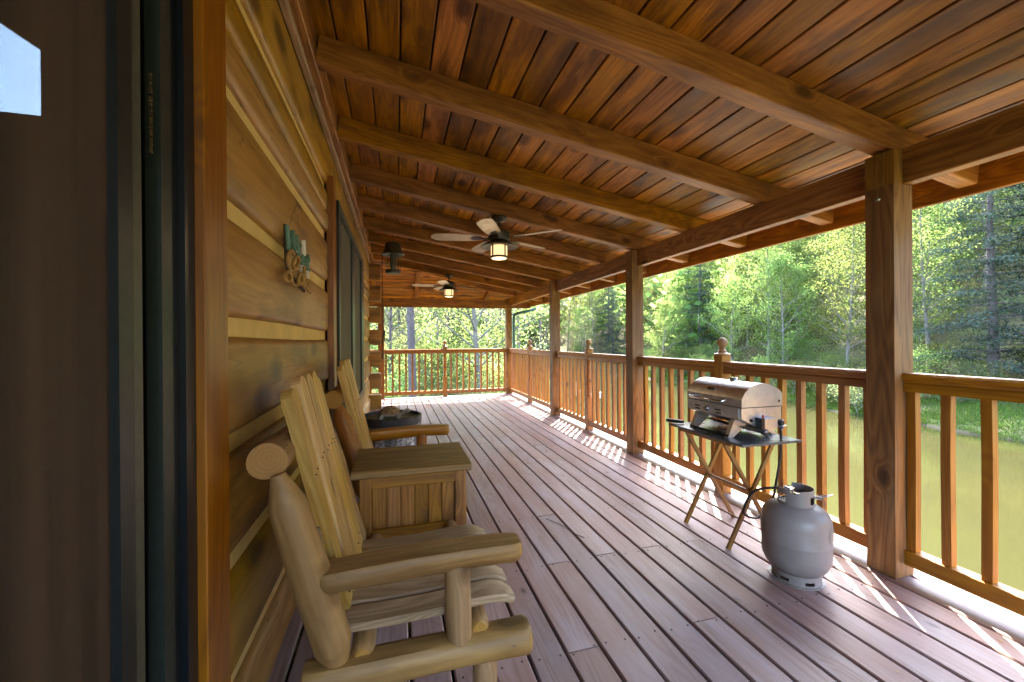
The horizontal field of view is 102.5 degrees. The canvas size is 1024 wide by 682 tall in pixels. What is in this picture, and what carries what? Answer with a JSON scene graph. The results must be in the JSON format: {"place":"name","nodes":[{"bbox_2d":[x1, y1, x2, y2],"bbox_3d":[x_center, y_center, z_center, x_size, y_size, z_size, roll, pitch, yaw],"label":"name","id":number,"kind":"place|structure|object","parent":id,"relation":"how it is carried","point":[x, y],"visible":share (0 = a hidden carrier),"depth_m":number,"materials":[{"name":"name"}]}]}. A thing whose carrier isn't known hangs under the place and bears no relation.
{"place":"outdoors","nodes":[
{"label":"outdoors","id":0,"kind":"place"},
{"bbox_2d":[528,298,571,349],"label":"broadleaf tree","id":1,"kind":"object","parent":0,"point":[540,332],"visible":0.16,"depth_m":41.88,"materials":[{"name":"green plant"}]},
{"bbox_2d":[374,197,1023,441],"bbox_3d":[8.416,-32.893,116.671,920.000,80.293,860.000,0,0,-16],"label":"ground","id":2,"kind":"structure","parent":0,"point":[748,357],"depth_m":47.96,"materials":[{"name":"green plant"}]},
{"bbox_2d":[225,0,381,681],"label":"log house","id":3,"kind":"structure","parent":2,"relation":"on","point":[280,164],"depth_m":1.49,"materials":[{"name":"brown wood"}]},
{"bbox_2d":[0,0,230,681],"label":"screen door","id":4,"kind":"structure","parent":3,"relation":"attached to","point":[114,493],"depth_m":0.70,"materials":[{"name":"brown wood"}]},
{"bbox_2d":[283,206,311,293],"bbox_3d":[-0.967,-0.435,1.837,0.046,0.413,0.537,0,0,-16],"label":"welcome sign","id":5,"kind":"object","parent":3,"relation":"attached to","point":[294,246],"visible":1,"depth_m":1.79,"materials":[{"name":"teal paint"}]},
{"bbox_2d":[326,175,364,438],"bbox_3d":[-1.680,-0.211,4.264,0.084,1.880,2.930,0,0,-16],"label":"window","id":6,"kind":"structure","parent":3,"relation":"attached to","point":[345,293],"depth_m":3.56,"materials":[{"name":"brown wood"}]},
{"bbox_2d":[277,0,1023,308],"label":"porch roof","id":7,"kind":"structure","parent":3,"relation":"attached to","point":[662,136],"depth_m":2.27,"materials":[{"name":"brown wood"}]},
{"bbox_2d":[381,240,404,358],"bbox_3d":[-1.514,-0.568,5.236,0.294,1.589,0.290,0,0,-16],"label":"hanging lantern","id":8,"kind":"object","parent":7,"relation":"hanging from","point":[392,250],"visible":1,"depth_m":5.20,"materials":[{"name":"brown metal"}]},
{"bbox_2d":[412,274,480,296],"bbox_3d":[-1.198,-1.007,7.462,1.199,0.410,1.246,0,0,-16],"label":"ceiling fan","id":9,"kind":"object","parent":7,"relation":"hanging from","point":[447,288],"visible":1,"depth_m":7.39,"materials":[{"name":"brown wood"}]},
{"bbox_2d":[431,214,561,259],"bbox_3d":[-0.164,-1.001,4.012,1.228,0.410,1.235,0,0,-16],"label":"ceiling fan","id":10,"kind":"object","parent":7,"relation":"hanging from","point":[499,245],"visible":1,"depth_m":3.92,"materials":[{"name":"brown wood"}]},
{"bbox_2d":[512,308,535,347],"bbox_3d":[0.302,1.647,9.820,0.616,4.898,0.075,0,0,-25],"label":"downspout","id":11,"kind":"object","parent":7,"relation":"attached to","point":[513,323],"visible":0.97,"depth_m":9.69,"materials":[{"name":"green metal"}]},
{"bbox_2d":[370,331,421,396],"bbox_3d":[-5.833,1.607,19.212,3.410,4.129,4.542,0,0,-26],"label":"bush","id":12,"kind":"object","parent":2,"relation":"on","point":[395,364],"visible":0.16,"depth_m":18.77,"materials":[{"name":"green plant"}]},
{"bbox_2d":[372,363,429,398],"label":"bush","id":13,"kind":"object","parent":2,"relation":"on","point":[402,378],"visible":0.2,"depth_m":14.79,"materials":[{"name":"green plant"}]},
{"bbox_2d":[370,307,434,397],"bbox_3d":[-5.276,-2.111,18.455,4.812,11.777,5.206,0,0,8],"label":"bare tree","id":14,"kind":"object","parent":2,"relation":"on","point":[390,317],"visible":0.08,"depth_m":18.60,"materials":[{"name":"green plant"}]},
{"bbox_2d":[377,333,435,376],"bbox_3d":[-7.065,1.060,24.296,4.385,3.860,5.000,0,0,-44],"label":"bush","id":15,"kind":"object","parent":2,"relation":"on","point":[403,348],"visible":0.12,"depth_m":24.34,"materials":[{"name":"green plant"}]},
{"bbox_2d":[407,307,416,397],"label":"bare tree","id":16,"kind":"object","parent":2,"relation":"on","point":[410,329],"visible":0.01,"depth_m":13.67,"materials":[{"name":"plant"}]},
{"bbox_2d":[371,307,464,343],"bbox_3d":[-5.820,-3.883,21.200,7.053,14.442,8.837,0,0,21],"label":"pale leaved tree","id":17,"kind":"object","parent":2,"relation":"on","point":[416,327],"visible":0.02,"depth_m":21.85,"materials":[{"name":"green plant"}]},
{"bbox_2d":[391,327,479,395],"bbox_3d":[-3.048,1.718,17.587,3.810,4.613,5.074,0,0,1],"label":"bush","id":18,"kind":"object","parent":2,"relation":"on","point":[434,358],"visible":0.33,"depth_m":16.87,"materials":[{"name":"green plant"}]},
{"bbox_2d":[391,335,488,396],"bbox_3d":[-2.513,1.940,17.269,4.862,4.420,3.651,0,0,-24],"label":"bush","id":19,"kind":"object","parent":2,"relation":"on","point":[440,374],"visible":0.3,"depth_m":16.84,"materials":[{"name":"green plant"}]},
{"bbox_2d":[403,308,477,348],"bbox_3d":[-4.705,-3.447,26.740,6.312,13.108,5.900,0,0,-32],"label":"pale leaved tree","id":20,"kind":"object","parent":2,"relation":"on","point":[438,332],"visible":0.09,"depth_m":26.60,"materials":[{"name":"green plant"}]},
{"bbox_2d":[417,368,497,396],"bbox_3d":[-2.137,2.709,16.451,3.882,3.417,4.426,0,0,-4],"label":"bush","id":21,"kind":"object","parent":2,"relation":"on","point":[465,387],"visible":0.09,"depth_m":16.17,"materials":[{"name":"green plant"}]},
{"bbox_2d":[441,308,480,354],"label":"broadleaf tree","id":22,"kind":"object","parent":2,"relation":"on","point":[459,344],"visible":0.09,"depth_m":58.97,"materials":[{"name":"green plant"}]},
{"bbox_2d":[399,305,549,393],"bbox_3d":[-1.912,-3.544,18.053,7.698,15.838,8.148,0,0,-39],"label":"broadleaf tree","id":23,"kind":"object","parent":2,"relation":"on","point":[474,335],"visible":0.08,"depth_m":18.11,"materials":[{"name":"green plant"}]},
{"bbox_2d":[447,353,501,391],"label":"bush","id":24,"kind":"object","parent":2,"relation":"on","point":[483,370],"visible":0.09,"depth_m":24.03,"materials":[{"name":"green plant"}]},
{"bbox_2d":[455,354,504,394],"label":"bush","id":25,"kind":"object","parent":2,"relation":"on","point":[483,368],"visible":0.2,"depth_m":19.03,"materials":[{"name":"green plant"}]},
{"bbox_2d":[485,308,527,346],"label":"pale leaved tree","id":26,"kind":"object","parent":2,"relation":"on","point":[487,309],"visible":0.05,"depth_m":36.94,"materials":[{"name":"green plant"}]},
{"bbox_2d":[464,294,587,360],"bbox_3d":[0.112,-2.899,20.582,7.202,14.957,6.732,0,0,9],"label":"pale leaved tree","id":27,"kind":"object","parent":2,"relation":"on","point":[518,322],"visible":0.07,"depth_m":20.38,"materials":[{"name":"green plant"}]},
{"bbox_2d":[560,294,584,351],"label":"broadleaf tree","id":28,"kind":"object","parent":2,"relation":"on","point":[570,318],"visible":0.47,"depth_m":92.03,"materials":[{"name":"green plant"}]},
{"bbox_2d":[561,304,601,351],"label":"broadleaf tree","id":29,"kind":"object","parent":2,"relation":"on","point":[579,324],"visible":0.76,"depth_m":87.62,"materials":[{"name":"green plant"}]},
{"bbox_2d":[572,310,595,352],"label":"broadleaf tree","id":30,"kind":"object","parent":2,"relation":"on","point":[584,340],"visible":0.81,"depth_m":76.05,"materials":[{"name":"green plant"}]},
{"bbox_2d":[574,290,607,352],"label":"broadleaf tree","id":31,"kind":"object","parent":2,"relation":"on","point":[591,299],"visible":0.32,"depth_m":90.86,"materials":[{"name":"green plant"}]},
{"bbox_2d":[585,286,625,353],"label":"hemlock tree","id":32,"kind":"object","parent":2,"relation":"on","point":[605,304],"visible":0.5,"depth_m":87.43,"materials":[{"name":"green plant"}]},
{"bbox_2d":[596,288,625,354],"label":"hemlock tree","id":33,"kind":"object","parent":2,"relation":"on","point":[612,308],"visible":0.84,"depth_m":77.88,"materials":[{"name":"green plant"}]},
{"bbox_2d":[268,393,1023,681],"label":"deck","id":34,"kind":"structure","parent":2,"relation":"on","point":[653,586],"depth_m":1.96,"materials":[{"name":"brown wood"}]},
{"bbox_2d":[378,307,384,398],"bbox_3d":[-2.738,0.252,8.610,0.120,1.930,0.136,0,0,-16],"label":"porch post","id":35,"kind":"object","parent":34,"relation":"on","point":[381,370],"visible":0.64,"depth_m":8.55,"materials":[{"name":"brown wood"}]},
{"bbox_2d":[246,358,532,681],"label":"log settee","id":36,"kind":"object","parent":34,"relation":"on","point":[401,541],"visible":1,"depth_m":1.27,"materials":[{"name":"wood"}]},
{"bbox_2d":[365,410,421,447],"bbox_3d":[-1.025,0.920,3.493,0.508,0.592,0.508,0,0,-16],"label":"barrel","id":37,"kind":"object","parent":34,"relation":"on","point":[412,417],"visible":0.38,"depth_m":3.29,"materials":[{"name":"paint"}]},
{"bbox_2d":[377,406,409,419],"bbox_3d":[-0.994,0.603,3.460,0.271,0.122,0.185,0,0,-16],"label":"turtle figurine","id":38,"kind":"object","parent":37,"relation":"on","point":[390,412],"visible":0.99,"depth_m":3.40,"materials":[{"name":"ceramic"}]},
{"bbox_2d":[384,349,442,395],"bbox_3d":[-2.090,0.663,8.793,1.212,0.970,0.100,0,0,-16],"label":"deck railing","id":39,"kind":"object","parent":34,"relation":"on","point":[412,352],"visible":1,"depth_m":8.77,"materials":[{"name":"brown wood"}]},
{"bbox_2d":[442,340,447,396],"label":"newel post","id":40,"kind":"object","parent":34,"relation":"on","point":[444,346],"visible":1,"depth_m":8.94,"materials":[{"name":"brown wood"}]},
{"bbox_2d":[447,348,506,392],"bbox_3d":[-0.780,0.653,9.162,1.337,0.970,0.100,0,0,-16],"label":"deck railing","id":41,"kind":"object","parent":34,"relation":"on","point":[480,351],"visible":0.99,"depth_m":9.14,"materials":[{"name":"brown wood"}]},
{"bbox_2d":[505,298,511,393],"bbox_3d":[-0.086,0.116,9.400,0.144,2.162,0.131,0,0,-16],"label":"porch post","id":42,"kind":"object","parent":34,"relation":"on","point":[508,328],"visible":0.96,"depth_m":9.34,"materials":[{"name":"brown wood"}]},
{"bbox_2d":[527,340,532,402],"bbox_3d":[0.350,0.586,7.995,0.124,1.226,0.124,0,0,-16],"label":"newel post","id":43,"kind":"object","parent":34,"relation":"on","point":[529,346],"visible":0.9,"depth_m":7.96,"materials":[{"name":"brown wood"}]},
{"bbox_2d":[509,348,527,397],"bbox_3d":[0.154,0.648,8.691,0.100,0.970,1.360,0,0,-16],"label":"deck railing","id":44,"kind":"object","parent":43,"relation":"attached to","point":[519,368],"visible":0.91,"depth_m":8.61,"materials":[{"name":"brown wood"}]},
{"bbox_2d":[549,281,560,415],"bbox_3d":[0.689,0.115,6.652,0.144,2.162,0.131,0,0,-16],"label":"porch post","id":45,"kind":"object","parent":34,"relation":"on","point":[554,310],"visible":0.99,"depth_m":6.59,"materials":[{"name":"brown wood"}]},
{"bbox_2d":[528,349,549,407],"bbox_3d":[0.535,0.648,7.340,0.100,0.970,1.275,0,0,-16],"label":"deck railing","id":46,"kind":"object","parent":45,"relation":"attached to","point":[539,387],"visible":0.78,"depth_m":7.43,"materials":[{"name":"brown wood"}]},
{"bbox_2d":[555,351,586,423],"bbox_3d":[0.886,0.647,6.095,0.100,0.970,1.045,0,0,-16],"label":"deck railing","id":47,"kind":"object","parent":45,"relation":"attached to","point":[572,377],"visible":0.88,"depth_m":6.02,"materials":[{"name":"brown wood"}]},
{"bbox_2d":[584,339,592,430],"bbox_3d":[1.040,0.585,5.551,0.124,1.226,0.124,0,0,-16],"label":"newel post","id":48,"kind":"object","parent":34,"relation":"on","point":[588,399],"visible":0.93,"depth_m":5.52,"materials":[{"name":"brown wood"}]},
{"bbox_2d":[625,250,643,453],"bbox_3d":[1.316,0.115,4.428,0.144,2.162,0.131,0,0,-16],"label":"porch post","id":49,"kind":"object","parent":34,"relation":"on","point":[634,350],"visible":0.99,"depth_m":4.37,"materials":[{"name":"brown wood"}]},
{"bbox_2d":[587,353,626,441],"bbox_3d":[1.194,0.647,5.006,0.100,0.970,1.045,0,0,-16],"label":"deck railing","id":50,"kind":"object","parent":49,"relation":"attached to","point":[594,422],"visible":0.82,"depth_m":5.03,"materials":[{"name":"brown wood"}]},
{"bbox_2d":[714,338,730,492],"bbox_3d":[1.680,0.585,3.279,0.124,1.226,0.124,0,0,-16],"label":"newel post","id":51,"kind":"object","parent":34,"relation":"on","point":[723,460],"visible":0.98,"depth_m":3.25,"materials":[{"name":"brown wood"}]},
{"bbox_2d":[636,356,714,478],"bbox_3d":[1.520,0.647,3.848,0.100,0.970,1.095,0,0,-16],"label":"deck railing","id":52,"kind":"object","parent":51,"relation":"attached to","point":[691,366],"visible":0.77,"depth_m":3.88,"materials":[{"name":"brown wood"}]},
{"bbox_2d":[721,361,866,547],"bbox_3d":[1.836,0.647,2.728,0.100,0.970,1.060,0,0,-16],"label":"deck railing","id":53,"kind":"object","parent":51,"relation":"attached to","point":[844,379],"visible":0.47,"depth_m":2.52,"materials":[{"name":"brown wood"}]},
{"bbox_2d":[669,420,801,549],"bbox_3d":[1.364,0.885,2.572,0.424,0.646,0.624,0,0,-16],"label":"tray table","id":54,"kind":"object","parent":34,"relation":"on","point":[743,438],"visible":0.85,"depth_m":2.45,"materials":[{"name":"brown wood"}]},
{"bbox_2d":[687,377,786,437],"bbox_3d":[1.384,0.393,2.543,0.371,0.336,0.527,0,0,-16],"label":"tabletop grill","id":55,"kind":"object","parent":54,"relation":"on","point":[737,406],"visible":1,"depth_m":2.40,"materials":[{"name":"metal"}]},
{"bbox_2d":[742,430,782,518],"bbox_3d":[1.390,0.755,2.275,0.202,0.507,0.271,0,0,29],"label":"gas hose","id":56,"kind":"object","parent":55,"relation":"attached to","point":[774,487],"visible":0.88,"depth_m":2.33,"materials":[{"name":"rubber"}]},
{"bbox_2d":[760,482,833,590],"bbox_3d":[1.447,0.973,2.096,0.305,0.458,0.305,0,0,-16],"label":"propane tank","id":57,"kind":"object","parent":34,"relation":"on","point":[797,534],"visible":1,"depth_m":2.00,"materials":[{"name":"metal"}]},
{"bbox_2d":[865,148,913,578],"bbox_3d":[1.961,0.114,2.143,0.144,2.162,0.131,0,0,-16],"label":"porch post","id":58,"kind":"object","parent":34,"relation":"on","point":[888,278],"visible":1,"depth_m":2.10,"materials":[{"name":"brown wood"}]},
{"bbox_2d":[901,373,1023,616],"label":"deck railing","id":59,"kind":"object","parent":58,"relation":"attached to","point":[989,392],"visible":1,"depth_m":1.92,"materials":[{"name":"brown wood"}]},
{"bbox_2d":[643,280,663,334],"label":"broadleaf tree","id":60,"kind":"object","parent":2,"relation":"on","point":[654,292],"visible":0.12,"depth_m":84.92,"materials":[{"name":"green plant"}]},
{"bbox_2d":[643,274,665,346],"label":"broadleaf tree","id":61,"kind":"object","parent":2,"relation":"on","point":[650,292],"visible":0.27,"depth_m":80.99,"materials":[{"name":"green plant"}]},
{"bbox_2d":[377,215,952,353],"bbox_3d":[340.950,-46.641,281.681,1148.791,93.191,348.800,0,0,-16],"label":"distant forest","id":62,"kind":"object","parent":2,"relation":"on","point":[693,334],"depth_m":64.82,"materials":[{"name":"green plant"}]},
{"bbox_2d":[643,297,694,370],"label":"broadleaf tree","id":63,"kind":"object","parent":2,"relation":"on","point":[659,319],"visible":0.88,"depth_m":59.38,"materials":[{"name":"green plant"}]},
{"bbox_2d":[659,265,711,343],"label":"broadleaf tree","id":64,"kind":"object","parent":2,"relation":"on","point":[680,287],"visible":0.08,"depth_m":70.74,"materials":[{"name":"green plant"}]},
{"bbox_2d":[658,262,720,349],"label":"broadleaf tree","id":65,"kind":"object","parent":2,"relation":"on","point":[686,282],"visible":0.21,"depth_m":63.39,"materials":[{"name":"green plant"}]},
{"bbox_2d":[669,261,734,356],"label":"hemlock tree","id":66,"kind":"object","parent":2,"relation":"on","point":[699,294],"visible":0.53,"depth_m":59.84,"materials":[{"name":"green plant"}]},
{"bbox_2d":[691,339,717,359],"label":"bush","id":67,"kind":"object","parent":2,"relation":"on","point":[708,346],"visible":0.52,"depth_m":54.83,"materials":[{"name":"green plant"}]},
{"bbox_2d":[677,262,733,333],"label":"broadleaf tree","id":68,"kind":"object","parent":2,"relation":"on","point":[711,285],"visible":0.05,"depth_m":65.68,"materials":[{"name":"green plant"}]},
{"bbox_2d":[689,273,766,361],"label":"broadleaf tree","id":69,"kind":"object","parent":2,"relation":"on","point":[731,344],"visible":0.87,"depth_m":53.48,"materials":[{"name":"green plant"}]},
{"bbox_2d":[714,243,786,330],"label":"broadleaf tree","id":70,"kind":"object","parent":2,"relation":"on","point":[753,278],"visible":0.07,"depth_m":61.37,"materials":[{"name":"green plant"}]},
{"bbox_2d":[709,250,792,345],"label":"broadleaf tree","id":71,"kind":"object","parent":2,"relation":"on","point":[740,271],"visible":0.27,"depth_m":57.14,"materials":[{"name":"green plant"}]},
{"bbox_2d":[717,239,825,358],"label":"broadleaf tree","id":72,"kind":"object","parent":2,"relation":"on","point":[762,282],"visible":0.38,"depth_m":49.59,"materials":[{"name":"green plant"}]},
{"bbox_2d":[733,246,827,364],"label":"broadleaf tree","id":73,"kind":"object","parent":2,"relation":"on","point":[778,262],"visible":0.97,"depth_m":45.38,"materials":[{"name":"green plant"}]},
{"bbox_2d":[743,233,843,333],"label":"broadleaf tree","id":74,"kind":"object","parent":2,"relation":"on","point":[809,238],"visible":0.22,"depth_m":50.21,"materials":[{"name":"green plant"}]},
{"bbox_2d":[747,240,842,359],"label":"broadleaf tree","id":75,"kind":"object","parent":2,"relation":"on","point":[797,247],"visible":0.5,"depth_m":47.42,"materials":[{"name":"green plant"}]},
{"bbox_2d":[780,330,813,364],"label":"bush","id":76,"kind":"object","parent":2,"relation":"on","point":[790,350],"visible":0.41,"depth_m":46.61,"materials":[{"name":"green plant"}]},
{"bbox_2d":[793,334,830,364],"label":"bush","id":77,"kind":"object","parent":2,"relation":"on","point":[811,348],"visible":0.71,"depth_m":44.05,"materials":[{"name":"green plant"}]},
{"bbox_2d":[791,230,855,320],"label":"broadleaf tree","id":78,"kind":"object","parent":2,"relation":"on","point":[814,308],"visible":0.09,"depth_m":53.17,"materials":[{"name":"green plant"}]},
{"bbox_2d":[804,314,847,343],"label":"bush","id":79,"kind":"object","parent":2,"relation":"on","point":[824,330],"visible":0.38,"depth_m":47.24,"materials":[{"name":"green plant"}]},
{"bbox_2d":[808,349,859,388],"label":"bush","id":80,"kind":"object","parent":2,"relation":"on","point":[838,360],"visible":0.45,"depth_m":38.42,"materials":[{"name":"green plant"}]},
{"bbox_2d":[806,227,864,337],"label":"pale leaved tree","id":81,"kind":"object","parent":2,"relation":"on","point":[836,295],"visible":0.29,"depth_m":48.35,"materials":[{"name":"green plant"}]},
{"bbox_2d":[648,370,1023,441],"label":"bank grass","id":82,"kind":"structure","parent":2,"relation":"on","point":[1011,410],"depth_m":27.09,"materials":[{"name":"green plant"}]},
{"bbox_2d":[809,342,865,367],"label":"bush","id":83,"kind":"object","parent":2,"relation":"on","point":[838,354],"visible":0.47,"depth_m":41.34,"materials":[{"name":"green plant"}]},
{"bbox_2d":[813,225,864,301],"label":"broadleaf tree","id":84,"kind":"object","parent":2,"relation":"on","point":[844,253],"visible":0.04,"depth_m":54.29,"materials":[{"name":"green plant"}]},
{"bbox_2d":[832,384,862,413],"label":"bush","id":85,"kind":"object","parent":2,"relation":"on","point":[858,396],"visible":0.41,"depth_m":30.71,"materials":[{"name":"green plant"}]},
{"bbox_2d":[836,316,865,349],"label":"bush","id":86,"kind":"object","parent":2,"relation":"on","point":[861,326],"visible":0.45,"depth_m":43.56,"materials":[{"name":"green plant"}]},
{"bbox_2d":[801,223,912,367],"bbox_3d":[32.389,-4.418,39.006,8.554,17.598,9.053,0,0,20],"label":"broadleaf tree","id":87,"kind":"object","parent":2,"relation":"on","point":[858,257],"visible":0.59,"depth_m":39.07,"materials":[{"name":"green plant"}]},
{"bbox_2d":[825,203,1001,347],"bbox_3d":[38.181,-7.065,40.616,11.714,15.871,11.860,0,0,8],"label":"broadleaf tree","id":88,"kind":"object","parent":2,"relation":"on","point":[913,250],"visible":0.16,"depth_m":38.57,"materials":[{"name":"green plant"}]},
{"bbox_2d":[845,191,1004,372],"bbox_3d":[33.689,-6.224,33.924,9.002,18.975,8.824,0,0,0],"label":"broadleaf tree","id":89,"kind":"object","parent":2,"relation":"on","point":[925,317],"visible":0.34,"depth_m":33.07,"materials":[{"name":"green plant"}]},
{"bbox_2d":[913,342,955,403],"bbox_3d":[30.313,2.337,31.149,5.292,4.811,3.973,0,0,-5],"label":"bush","id":90,"kind":"object","parent":2,"relation":"on","point":[925,357],"visible":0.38,"depth_m":30.60,"materials":[{"name":"green plant"}]},
{"bbox_2d":[914,335,965,373],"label":"bush","id":91,"kind":"object","parent":2,"relation":"on","point":[937,346],"visible":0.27,"depth_m":32.32,"materials":[{"name":"green plant"}]},
{"bbox_2d":[912,201,970,279],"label":"broadleaf tree","id":92,"kind":"object","parent":2,"relation":"on","point":[939,234],"visible":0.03,"depth_m":40.92,"materials":[{"name":"green plant"}]},
{"bbox_2d":[913,349,971,395],"bbox_3d":[31.861,2.608,31.599,4.537,3.993,5.173,0,0,-11],"label":"bush","id":93,"kind":"object","parent":2,"relation":"on","point":[936,371],"visible":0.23,"depth_m":30.85,"materials":[{"name":"green plant"}]},
{"bbox_2d":[913,334,974,374],"bbox_3d":[33.804,1.271,32.141,4.977,3.842,4.365,0,0,34],"label":"bush","id":94,"kind":"object","parent":2,"relation":"on","point":[951,343],"visible":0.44,"depth_m":32.10,"materials":[{"name":"green plant"}]},
{"bbox_2d":[916,192,1000,292],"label":"broadleaf tree","id":95,"kind":"object","parent":2,"relation":"on","point":[962,238],"visible":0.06,"depth_m":43.99,"materials":[{"name":"green plant"}]},
{"bbox_2d":[942,327,984,349],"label":"bush","id":96,"kind":"object","parent":2,"relation":"on","point":[963,337],"visible":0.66,"depth_m":34.30,"materials":[{"name":"green plant"}]},
{"bbox_2d":[943,287,983,322],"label":"bush","id":97,"kind":"object","parent":2,"relation":"on","point":[961,310],"visible":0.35,"depth_m":38.33,"materials":[{"name":"green plant"}]},
{"bbox_2d":[913,186,1023,377],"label":"hemlock tree","id":98,"kind":"object","parent":2,"relation":"on","point":[989,215],"visible":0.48,"depth_m":29.00,"materials":[{"name":"green plant"}]},
{"bbox_2d":[926,187,1023,288],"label":"broadleaf tree","id":99,"kind":"object","parent":2,"relation":"on","point":[974,239],"visible":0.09,"depth_m":40.96,"materials":[{"name":"green plant"}]},
{"bbox_2d":[941,351,1010,377],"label":"bush","id":100,"kind":"object","parent":2,"relation":"on","point":[977,367],"visible":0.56,"depth_m":28.90,"materials":[{"name":"green plant"}]},
{"bbox_2d":[935,182,1023,378],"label":"hemlock tree","id":101,"kind":"object","parent":2,"relation":"on","point":[1016,266],"visible":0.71,"depth_m":27.69,"materials":[{"name":"green plant"}]},
{"bbox_2d":[945,189,1023,251],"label":"broadleaf tree","id":102,"kind":"object","parent":2,"relation":"on","point":[998,220],"visible":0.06,"depth_m":48.37,"materials":[{"name":"green plant"}]},
{"bbox_2d":[975,281,1023,316],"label":"bush","id":103,"kind":"object","parent":2,"relation":"on","point":[1019,297],"visible":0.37,"depth_m":35.24,"materials":[{"name":"green plant"}]},
{"bbox_2d":[986,330,1023,378],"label":"bush","id":104,"kind":"object","parent":2,"relation":"on","point":[1019,346],"visible":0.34,"depth_m":29.00,"materials":[{"name":"green plant"}]},
{"bbox_2d":[549,370,1023,591],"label":"pond water","id":105,"kind":"structure","parent":0,"point":[1010,507],"depth_m":17.07,"materials":[{"name":"green liquid"}]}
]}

